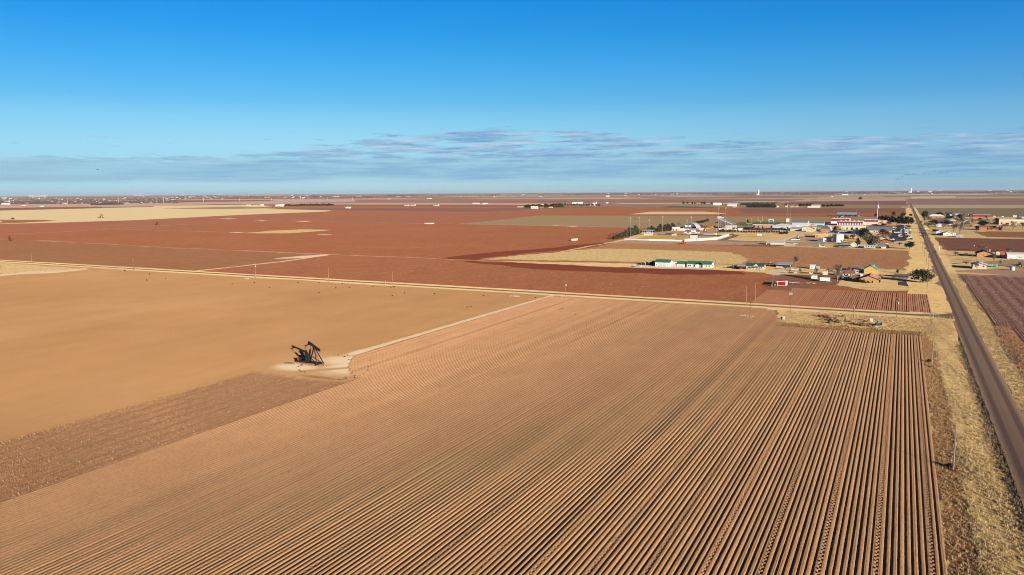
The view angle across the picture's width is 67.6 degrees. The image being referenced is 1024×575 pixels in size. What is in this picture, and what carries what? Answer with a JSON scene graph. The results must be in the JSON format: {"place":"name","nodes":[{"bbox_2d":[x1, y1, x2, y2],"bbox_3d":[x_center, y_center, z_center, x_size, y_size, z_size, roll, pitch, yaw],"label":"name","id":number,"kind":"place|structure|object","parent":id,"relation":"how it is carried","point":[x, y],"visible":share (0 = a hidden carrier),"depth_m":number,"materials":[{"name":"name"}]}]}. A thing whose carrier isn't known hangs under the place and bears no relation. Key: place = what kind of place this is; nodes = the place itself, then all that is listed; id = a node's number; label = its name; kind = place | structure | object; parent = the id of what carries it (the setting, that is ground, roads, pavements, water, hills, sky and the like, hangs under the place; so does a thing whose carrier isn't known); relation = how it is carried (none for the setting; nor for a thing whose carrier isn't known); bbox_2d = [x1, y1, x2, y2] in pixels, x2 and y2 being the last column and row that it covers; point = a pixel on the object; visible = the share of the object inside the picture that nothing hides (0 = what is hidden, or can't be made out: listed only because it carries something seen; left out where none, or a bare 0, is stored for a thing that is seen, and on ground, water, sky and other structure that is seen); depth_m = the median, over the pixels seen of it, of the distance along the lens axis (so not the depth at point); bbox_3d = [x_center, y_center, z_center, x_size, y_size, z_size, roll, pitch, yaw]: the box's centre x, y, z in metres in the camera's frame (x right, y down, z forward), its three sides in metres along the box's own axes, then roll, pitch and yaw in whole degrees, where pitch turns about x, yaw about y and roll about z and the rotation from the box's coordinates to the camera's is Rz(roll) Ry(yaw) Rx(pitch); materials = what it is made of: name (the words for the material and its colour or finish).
{"place":"outdoors","nodes":[
{"label":"outdoors","id":0,"kind":"place"},
{"bbox_2d":[0,220,52,222],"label":"brown field","id":1,"kind":"structure","parent":0,"point":[13,221],"depth_m":1791.80,"materials":[{"name":"soil"}]},
{"bbox_2d":[0,268,85,275],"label":"dirt road","id":2,"kind":"structure","parent":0,"point":[29,272],"depth_m":607.26,"materials":[{"name":"beige soil"}]},
{"bbox_2d":[0,262,88,274],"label":"straw field","id":3,"kind":"structure","parent":0,"point":[7,268],"depth_m":638.92,"materials":[{"name":"beige plant"}]},
{"bbox_2d":[0,207,101,210],"bbox_3d":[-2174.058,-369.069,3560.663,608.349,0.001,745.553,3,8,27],"label":"maroon field","id":4,"kind":"structure","parent":0,"point":[37,208],"depth_m":3517.81,"materials":[{"name":"soil"}]},
{"bbox_2d":[0,200,272,203],"bbox_3d":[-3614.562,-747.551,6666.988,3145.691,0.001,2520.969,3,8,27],"label":"maroon field","id":5,"kind":"structure","parent":0,"point":[150,201],"depth_m":6676.05,"materials":[{"name":"soil"}]},
{"bbox_2d":[0,240,320,270],"bbox_3d":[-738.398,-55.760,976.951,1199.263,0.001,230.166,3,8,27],"label":"brown field","id":6,"kind":"structure","parent":0,"point":[132,256],"depth_m":765.50,"materials":[{"name":"soil"}]},
{"bbox_2d":[0,207,330,223],"bbox_3d":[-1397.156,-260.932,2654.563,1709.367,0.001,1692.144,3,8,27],"label":"straw field","id":7,"kind":"structure","parent":0,"point":[93,214],"depth_m":2468.35,"materials":[{"name":"beige plant"}]},
{"bbox_2d":[0,372,340,502],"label":"stalk field","id":8,"kind":"structure","parent":0,"point":[122,448],"depth_m":199.76,"materials":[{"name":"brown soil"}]},
{"bbox_2d":[1,371,253,443],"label":"straw margin","id":9,"kind":"object","parent":8,"relation":"on","point":[116,410],"visible":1,"depth_m":217.02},
{"bbox_2d":[0,199,354,207],"bbox_3d":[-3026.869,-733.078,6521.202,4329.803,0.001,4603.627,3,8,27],"label":"pale field","id":10,"kind":"structure","parent":0,"point":[180,203],"depth_m":5087.06,"materials":[{"name":"soil"}]},
{"bbox_2d":[154,205,270,207],"bbox_3d":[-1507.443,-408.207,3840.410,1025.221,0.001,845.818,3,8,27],"label":"pale field","id":11,"kind":"structure","parent":0,"point":[189,206],"depth_m":3824.30,"materials":[{"name":"soil"}]},
{"bbox_2d":[163,206,264,208],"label":"olive field","id":12,"kind":"structure","parent":0,"point":[238,207],"depth_m":3293.06,"materials":[{"name":"brown plant"}]},
{"bbox_2d":[0,239,503,261],"bbox_3d":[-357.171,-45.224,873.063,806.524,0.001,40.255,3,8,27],"label":"dirt lane","id":13,"kind":"structure","parent":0,"point":[281,252],"depth_m":796.46,"materials":[{"name":"soil"}]},
{"bbox_2d":[0,262,537,442],"bbox_3d":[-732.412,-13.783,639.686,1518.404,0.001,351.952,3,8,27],"label":"sandy field","id":14,"kind":"structure","parent":0,"point":[76,346],"depth_m":352.06,"materials":[{"name":"brown soil"}]},
{"bbox_2d":[0,211,538,232],"bbox_3d":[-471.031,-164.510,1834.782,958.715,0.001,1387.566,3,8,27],"label":"red field","id":15,"kind":"structure","parent":0,"point":[406,217],"depth_m":1805.27,"materials":[{"name":"soil"}]},
{"bbox_2d":[251,229,325,232],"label":"straw field","id":16,"kind":"structure","parent":0,"point":[294,231],"depth_m":1238.46,"materials":[{"name":"beige plant"}]},
{"bbox_2d":[250,203,459,204],"bbox_3d":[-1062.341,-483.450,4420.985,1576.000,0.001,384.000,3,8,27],"label":"field","id":17,"kind":"structure","parent":0,"point":[363,203],"depth_m":4386.80,"materials":[{"name":"soil"}]},
{"bbox_2d":[3,262,767,309],"bbox_3d":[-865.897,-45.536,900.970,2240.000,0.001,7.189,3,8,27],"label":"weedy margin","id":18,"kind":"object","parent":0,"point":[504,292],"visible":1,"depth_m":443.61,"materials":[{"name":"beige plant"}]},
{"bbox_2d":[266,205,524,206],"bbox_3d":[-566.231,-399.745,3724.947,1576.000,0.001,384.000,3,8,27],"label":"field","id":19,"kind":"structure","parent":0,"point":[431,205],"depth_m":3604.89,"materials":[{"name":"red soil"}]},
{"bbox_2d":[252,295,555,382],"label":"dirt road","id":20,"kind":"structure","parent":0,"point":[335,368],"depth_m":287.83,"materials":[{"name":"beige soil"}]},
{"bbox_2d":[295,341,323,365],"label":"pumpjack","id":21,"kind":"object","parent":20,"relation":"on","point":[308,358],"visible":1,"depth_m":274.56,"materials":[{"name":"black metal"}]},
{"bbox_2d":[287,207,601,211],"bbox_3d":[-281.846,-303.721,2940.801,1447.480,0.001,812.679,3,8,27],"label":"maroon field","id":22,"kind":"structure","parent":0,"point":[439,209],"depth_m":2823.20,"materials":[{"name":"soil"}]},
{"bbox_2d":[355,201,539,201],"bbox_3d":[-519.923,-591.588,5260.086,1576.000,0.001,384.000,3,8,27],"label":"field","id":23,"kind":"structure","parent":0,"point":[447,201],"depth_m":5224.69,"materials":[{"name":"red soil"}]},
{"bbox_2d":[0,206,937,313],"bbox_3d":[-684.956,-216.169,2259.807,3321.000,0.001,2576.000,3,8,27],"label":"red field","id":24,"kind":"structure","parent":0,"point":[418,240],"depth_m":1070.59,"materials":[{"name":"soil"}]},
{"bbox_2d":[0,260,953,318],"bbox_3d":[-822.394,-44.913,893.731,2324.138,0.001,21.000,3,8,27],"label":"paved road","id":25,"kind":"structure","parent":0,"point":[947,315],"depth_m":456.72,"materials":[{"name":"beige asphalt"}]},
{"bbox_2d":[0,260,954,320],"bbox_3d":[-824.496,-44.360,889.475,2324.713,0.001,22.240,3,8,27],"label":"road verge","id":26,"kind":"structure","parent":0,"point":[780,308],"depth_m":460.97,"materials":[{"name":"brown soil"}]},
{"bbox_2d":[204,255,753,301],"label":"ploughed field","id":27,"kind":"structure","parent":0,"point":[724,287],"depth_m":554.21,"materials":[{"name":"red soil"}]},
{"bbox_2d":[449,202,568,202],"bbox_3d":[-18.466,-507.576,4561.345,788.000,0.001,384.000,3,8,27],"label":"field","id":28,"kind":"structure","parent":0,"point":[508,202],"depth_m":4525.63,"materials":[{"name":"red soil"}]},
{"bbox_2d":[439,204,582,204],"bbox_3d":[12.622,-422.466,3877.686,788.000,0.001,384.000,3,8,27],"label":"field","id":29,"kind":"structure","parent":0,"point":[493,204],"depth_m":3831.06,"materials":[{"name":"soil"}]},
{"bbox_2d":[0,190,1023,574],"bbox_3d":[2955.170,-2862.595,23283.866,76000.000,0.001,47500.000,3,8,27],"label":"ground","id":30,"kind":"structure","parent":0,"point":[448,200],"depth_m":177.11,"materials":[{"name":"brown soil"}]},
{"bbox_2d":[0,190,1023,203],"bbox_3d":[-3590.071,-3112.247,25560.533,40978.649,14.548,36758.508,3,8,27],"label":"trees","id":31,"kind":"object","parent":30,"relation":"on","point":[180,197],"visible":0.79,"depth_m":12944.73,"materials":[{"name":"green plant"}]},
{"bbox_2d":[778,324,919,334],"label":"headland","id":32,"kind":"structure","parent":30,"relation":"on","point":[849,329],"depth_m":336.31,"materials":[{"name":"soil"}]},
{"bbox_2d":[775,322,921,335],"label":"headland weeds","id":33,"kind":"object","parent":32,"relation":"on","point":[854,328],"visible":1,"depth_m":336.04,"materials":[{"name":"brown plant"}]},
{"bbox_2d":[777,310,954,334],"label":"headland","id":34,"kind":"structure","parent":30,"relation":"on","point":[943,327],"depth_m":355.20,"materials":[{"name":"beige plant"}]},
{"bbox_2d":[919,333,988,574],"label":"weedy margin","id":35,"kind":"object","parent":30,"relation":"on","point":[959,561],"visible":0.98,"depth_m":162.53,"materials":[{"name":"plant"}]},
{"bbox_2d":[921,331,987,574],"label":"roadside weeds","id":36,"kind":"object","parent":35,"relation":"on","point":[957,489],"visible":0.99,"depth_m":161.23,"materials":[{"name":"plant"}]},
{"bbox_2d":[914,207,1023,415],"bbox_3d":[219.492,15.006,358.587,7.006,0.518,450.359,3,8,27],"label":"roadside grass","id":37,"kind":"structure","parent":30,"relation":"on","point":[996,359],"depth_m":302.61,"materials":[{"name":"plant"}]},
{"bbox_2d":[921,315,1023,574],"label":"road verge","id":38,"kind":"structure","parent":30,"relation":"on","point":[999,523],"depth_m":163.53,"materials":[{"name":"beige plant"}]},
{"bbox_2d":[960,347,1023,531],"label":"weedy margin","id":39,"kind":"object","parent":30,"relation":"on","point":[982,405],"visible":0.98,"depth_m":176.34,"materials":[{"name":"beige plant"}]},
{"bbox_2d":[959,344,1023,527],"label":"ditch weeds","id":40,"kind":"object","parent":39,"relation":"on","point":[999,456],"visible":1,"depth_m":184.89,"materials":[{"name":"beige plant"}]},
{"bbox_2d":[966,275,1023,374],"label":"weedy margin","id":41,"kind":"object","parent":30,"relation":"on","point":[1010,335],"visible":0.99,"depth_m":318.51,"materials":[{"name":"plant"}]},
{"bbox_2d":[961,274,1023,373],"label":"margin weeds","id":42,"kind":"object","parent":41,"relation":"on","point":[1007,332],"visible":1,"depth_m":345.28,"materials":[{"name":"brown plant"}]},
{"bbox_2d":[0,0,1023,195],"label":"sky","id":43,"kind":"structure","parent":0,"point":[157,97],"materials":[{"name":"blue"}]},
{"bbox_2d":[440,243,608,259],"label":"dark field edge","id":44,"kind":"object","parent":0,"point":[482,255],"visible":1,"depth_m":778.27,"materials":[{"name":"red soil"}]},
{"bbox_2d":[447,199,610,199],"bbox_3d":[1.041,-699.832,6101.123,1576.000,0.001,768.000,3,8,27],"label":"field","id":45,"kind":"structure","parent":0,"point":[528,199],"depth_m":6256.73,"materials":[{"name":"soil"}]},
{"bbox_2d":[445,195,654,196],"bbox_3d":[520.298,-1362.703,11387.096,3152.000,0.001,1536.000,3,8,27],"label":"field","id":46,"kind":"structure","parent":0,"point":[496,196],"depth_m":11322.94,"materials":[{"name":"soil"}]},
{"bbox_2d":[531,200,634,200],"bbox_3d":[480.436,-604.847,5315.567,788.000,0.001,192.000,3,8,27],"label":"field","id":47,"kind":"structure","parent":0,"point":[582,200],"depth_m":5308.38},
{"bbox_2d":[465,261,744,274],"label":"dark field edge","id":48,"kind":"object","parent":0,"point":[559,267],"visible":1,"depth_m":601.51,"materials":[{"name":"red soil"}]},
{"bbox_2d":[488,249,747,263],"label":"stubble field","id":49,"kind":"structure","parent":0,"point":[634,255],"depth_m":724.80,"materials":[{"name":"beige plant"}]},
{"bbox_2d":[480,208,779,215],"bbox_3d":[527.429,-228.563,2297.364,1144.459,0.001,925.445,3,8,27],"label":"red field","id":50,"kind":"structure","parent":0,"point":[604,211],"depth_m":2311.26,"materials":[{"name":"soil"}]},
{"bbox_2d":[587,204,739,204],"bbox_3d":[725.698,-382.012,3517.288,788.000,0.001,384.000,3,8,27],"label":"field","id":51,"kind":"structure","parent":0,"point":[660,204],"depth_m":3522.80,"materials":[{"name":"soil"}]},
{"bbox_2d":[603,201,732,201],"bbox_3d":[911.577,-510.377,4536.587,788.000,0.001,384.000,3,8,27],"label":"field","id":52,"kind":"structure","parent":0,"point":[667,201],"depth_m":4525.34,"materials":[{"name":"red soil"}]},
{"bbox_2d":[634,265,709,269],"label":"dirt yard","id":53,"kind":"structure","parent":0,"point":[646,266],"depth_m":614.77,"materials":[{"name":"soil"}]},
{"bbox_2d":[634,235,719,239],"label":"ball field","id":54,"kind":"structure","parent":0,"point":[675,237],"depth_m":1012.22,"materials":[{"name":"beige plant"}]},
{"bbox_2d":[615,203,738,203],"bbox_3d":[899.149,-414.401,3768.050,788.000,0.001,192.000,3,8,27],"label":"field","id":55,"kind":"structure","parent":0,"point":[664,203],"depth_m":3806.28,"materials":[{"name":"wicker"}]},
{"bbox_2d":[636,212,723,213],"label":"straw field","id":56,"kind":"structure","parent":0,"point":[679,213],"depth_m":2112.46,"materials":[{"name":"beige plant"}]},
{"bbox_2d":[461,215,913,227],"bbox_3d":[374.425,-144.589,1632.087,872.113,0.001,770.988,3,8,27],"label":"tan pasture","id":57,"kind":"structure","parent":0,"point":[598,221],"depth_m":1600.34,"materials":[{"name":"brown plant"}]},
{"bbox_2d":[653,227,724,234],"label":"dirt yard","id":58,"kind":"structure","parent":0,"point":[712,230],"depth_m":1156.78,"materials":[{"name":"beige soil"}]},
{"bbox_2d":[504,261,909,290],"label":"grass strip","id":59,"kind":"object","parent":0,"point":[886,283],"depth_m":574.10,"materials":[{"name":"beige plant"}]},
{"bbox_2d":[655,259,672,266],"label":"metal shop","id":60,"kind":"structure","parent":59,"relation":"on","point":[663,262],"depth_m":623.02,"materials":[{"name":"white paint"}]},
{"bbox_2d":[686,261,714,267],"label":"ranch house","id":61,"kind":"structure","parent":59,"relation":"on","point":[703,264],"depth_m":612.63,"materials":[{"name":"white"}]},
{"bbox_2d":[746,262,765,269],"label":"farm house","id":62,"kind":"structure","parent":59,"relation":"on","point":[757,266],"depth_m":596.58,"materials":[{"name":"white"}]},
{"bbox_2d":[851,273,880,282],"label":"brown roof house","id":63,"kind":"structure","parent":59,"relation":"on","point":[871,277],"depth_m":506.83,"materials":[{"name":"beige brick"}]},
{"bbox_2d":[854,264,878,273],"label":"green roof house","id":64,"kind":"structure","parent":59,"relation":"on","point":[872,269],"depth_m":560.80,"materials":[{"name":"paint"}]},
{"bbox_2d":[508,243,911,269],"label":"brown field","id":65,"kind":"structure","parent":0,"point":[826,258],"depth_m":724.76,"materials":[{"name":"soil"}]},
{"bbox_2d":[636,200,795,200],"bbox_3d":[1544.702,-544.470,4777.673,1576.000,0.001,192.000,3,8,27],"label":"field","id":66,"kind":"structure","parent":0,"point":[715,200],"depth_m":4847.22,"materials":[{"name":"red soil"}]},
{"bbox_2d":[612,239,822,245],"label":"dirt yard","id":67,"kind":"structure","parent":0,"point":[715,242],"depth_m":903.29,"materials":[{"name":"beige soil"}]},
{"bbox_2d":[538,223,909,256],"bbox_3d":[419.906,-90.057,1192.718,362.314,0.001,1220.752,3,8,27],"label":"school grounds","id":68,"kind":"structure","parent":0,"point":[753,236],"depth_m":979.99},
{"bbox_2d":[685,234,728,240],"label":"banner fence","id":69,"kind":"object","parent":68,"relation":"on","point":[700,239],"visible":0.91,"depth_m":949.98,"materials":[{"name":"white paint"}]},
{"bbox_2d":[792,220,809,226],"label":"metal hall","id":70,"kind":"structure","parent":68,"relation":"on","point":[798,223],"depth_m":1274.66,"materials":[{"name":"silver metal"}]},
{"bbox_2d":[815,233,855,237],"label":"tan classrooms","id":71,"kind":"structure","parent":68,"relation":"on","point":[820,235],"depth_m":986.82,"materials":[{"name":"paint"}]},
{"bbox_2d":[833,232,843,241],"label":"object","id":72,"kind":"object","parent":68,"relation":"on","point":[838,237],"visible":0.98,"depth_m":897.79,"materials":[{"name":"white paint"}]},
{"bbox_2d":[837,220,863,225],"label":"school hall","id":73,"kind":"structure","parent":68,"relation":"on","point":[849,222],"depth_m":1323.63,"materials":[{"name":"white brick"}]},
{"bbox_2d":[841,225,865,229],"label":"classroom block","id":74,"kind":"structure","parent":68,"relation":"on","point":[847,227],"depth_m":1180.81,"materials":[{"name":"beige"}]},
{"bbox_2d":[865,235,880,244],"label":"evergreen tree","id":75,"kind":"object","parent":68,"relation":"on","point":[873,240],"visible":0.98,"depth_m":832.86,"materials":[{"name":"green plant"}]},
{"bbox_2d":[866,226,891,232],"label":"grey roof hall","id":76,"kind":"structure","parent":68,"relation":"on","point":[873,229],"depth_m":1093.90,"materials":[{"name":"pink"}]},
{"bbox_2d":[737,222,786,225],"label":"football field","id":77,"kind":"structure","parent":0,"point":[752,223],"depth_m":1423.87,"materials":[{"name":"green plant"}]},
{"bbox_2d":[659,204,900,207],"bbox_3d":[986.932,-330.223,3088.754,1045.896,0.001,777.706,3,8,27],"label":"pale field","id":78,"kind":"structure","parent":0,"point":[845,206],"depth_m":2915.31,"materials":[{"name":"brown soil"}]},
{"bbox_2d":[760,274,844,289],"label":"dirt yard","id":79,"kind":"structure","parent":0,"point":[804,279],"depth_m":515.04,"materials":[{"name":"soil"}]},
{"bbox_2d":[829,263,845,281],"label":"bare tree","id":80,"kind":"object","parent":79,"relation":"on","point":[838,269],"visible":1,"depth_m":512.44,"materials":[{"name":"brown plant"}]},
{"bbox_2d":[785,235,842,242],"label":"dirt yard","id":81,"kind":"structure","parent":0,"point":[808,238],"depth_m":955.14,"materials":[{"name":"beige soil"}]},
{"bbox_2d":[734,208,904,212],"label":"maroon field","id":82,"kind":"structure","parent":0,"point":[814,210],"depth_m":2320.64,"materials":[{"name":"soil"}]},
{"bbox_2d":[775,201,905,204],"bbox_3d":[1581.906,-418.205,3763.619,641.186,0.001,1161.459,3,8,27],"label":"maroon field","id":83,"kind":"structure","parent":0,"point":[861,202],"depth_m":3672.24,"materials":[{"name":"soil"}]},
{"bbox_2d":[752,288,931,312],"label":"ridged field","id":84,"kind":"structure","parent":0,"point":[800,296],"depth_m":429.14,"materials":[{"name":"brown soil"}]},
{"bbox_2d":[797,199,905,200],"bbox_3d":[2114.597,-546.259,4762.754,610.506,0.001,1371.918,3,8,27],"label":"pale field","id":85,"kind":"structure","parent":0,"point":[854,200],"depth_m":4579.32,"materials":[{"name":"soil"}]},
{"bbox_2d":[868,225,906,240],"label":"parking lot","id":86,"kind":"structure","parent":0,"point":[898,229],"depth_m":1097.13,"materials":[{"name":"grey asphalt"}]},
{"bbox_2d":[903,208,951,313],"bbox_3d":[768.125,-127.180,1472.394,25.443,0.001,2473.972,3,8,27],"label":"road verge","id":87,"kind":"structure","parent":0,"point":[939,302],"depth_m":516.27,"materials":[{"name":"beige plant"}]},
{"bbox_2d":[909,269,936,281],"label":"oak tree","id":88,"kind":"object","parent":87,"relation":"on","point":[923,274],"visible":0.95,"depth_m":503.46,"materials":[{"name":"green plant"}]},
{"bbox_2d":[866,194,988,194],"bbox_3d":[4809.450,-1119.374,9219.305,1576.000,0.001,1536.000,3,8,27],"label":"field","id":89,"kind":"structure","parent":0,"point":[928,194],"depth_m":9321.58,"materials":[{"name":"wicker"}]},
{"bbox_2d":[911,196,955,198],"bbox_3d":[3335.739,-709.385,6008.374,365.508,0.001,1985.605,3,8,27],"label":"pale field","id":90,"kind":"structure","parent":0,"point":[916,197],"depth_m":5899.61,"materials":[{"name":"soil"}]},
{"bbox_2d":[885,196,1023,196],"bbox_3d":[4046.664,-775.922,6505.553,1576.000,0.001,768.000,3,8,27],"label":"field","id":91,"kind":"structure","parent":0,"point":[961,196],"depth_m":6408.99,"materials":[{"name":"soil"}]},
{"bbox_2d":[908,199,1023,204],"bbox_3d":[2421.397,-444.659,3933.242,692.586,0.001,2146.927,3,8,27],"label":"maroon field","id":92,"kind":"structure","parent":0,"point":[967,201],"depth_m":3721.64,"materials":[{"name":"brown soil"}]},
{"bbox_2d":[908,205,1023,207],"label":"pale field","id":93,"kind":"structure","parent":0,"point":[968,206],"depth_m":2719.09,"materials":[{"name":"soil"}]},
{"bbox_2d":[911,208,1023,510],"bbox_3d":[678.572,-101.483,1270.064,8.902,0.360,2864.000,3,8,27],"label":"paved road","id":94,"kind":"structure","parent":0,"point":[1006,416],"depth_m":241.82,"materials":[{"name":"grey asphalt"}]},
{"bbox_2d":[916,208,1023,216],"bbox_3d":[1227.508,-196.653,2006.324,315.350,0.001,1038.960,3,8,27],"label":"olive field","id":95,"kind":"structure","parent":0,"point":[1004,212],"depth_m":2118.26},
{"bbox_2d":[921,216,1023,238],"bbox_3d":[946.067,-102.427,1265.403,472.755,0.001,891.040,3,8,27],"label":"grass strip","id":96,"kind":"object","parent":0,"point":[965,232],"depth_m":1142.27,"materials":[{"name":"beige plant"}]},
{"bbox_2d":[978,226,1002,229],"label":"brick ranch","id":97,"kind":"structure","parent":96,"relation":"on","point":[990,227],"depth_m":1139.84,"materials":[{"name":"red"}]},
{"bbox_2d":[997,219,1023,224],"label":"school hall","id":98,"kind":"structure","parent":96,"relation":"on","point":[1006,221],"depth_m":1311.92,"materials":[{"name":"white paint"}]},
{"bbox_2d":[935,238,1023,251],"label":"brown field","id":99,"kind":"structure","parent":0,"point":[964,244],"depth_m":850.35,"materials":[{"name":"brown soil"}]},
{"bbox_2d":[942,249,1023,275],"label":"grass strip","id":100,"kind":"object","parent":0,"point":[957,261],"depth_m":659.92,"materials":[{"name":"beige plant"}]},
{"bbox_2d":[970,261,986,268],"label":"white house","id":101,"kind":"structure","parent":100,"relation":"on","point":[982,265],"depth_m":589.11,"materials":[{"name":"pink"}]},
{"bbox_2d":[975,249,992,256],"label":"brick house","id":102,"kind":"structure","parent":100,"relation":"on","point":[982,253],"depth_m":692.94,"materials":[{"name":"brick"}]},
{"bbox_2d":[1005,252,1023,258],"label":"metal shop","id":103,"kind":"structure","parent":100,"relation":"on","point":[1012,255],"depth_m":670.93,"materials":[{"name":"beige paint"}]},
{"bbox_2d":[956,269,1023,276],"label":"dirt yard","id":104,"kind":"structure","parent":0,"point":[1016,272],"depth_m":569.49,"materials":[{"name":"beige soil"}]},
{"bbox_2d":[962,275,1023,349],"bbox_3d":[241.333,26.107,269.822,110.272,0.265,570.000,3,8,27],"label":"ridged field","id":105,"kind":"structure","parent":0,"point":[996,288],"depth_m":431.99,"materials":[{"name":"soil"}]},
{"bbox_2d":[975,231,1023,237],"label":"brown field","id":106,"kind":"structure","parent":0,"point":[1005,234],"depth_m":1033.59,"materials":[{"name":"soil"}]},
{"bbox_2d":[984,260,1023,269],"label":"dirt yard","id":107,"kind":"structure","parent":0,"point":[1008,261],"depth_m":638.31,"materials":[{"name":"brown soil"}]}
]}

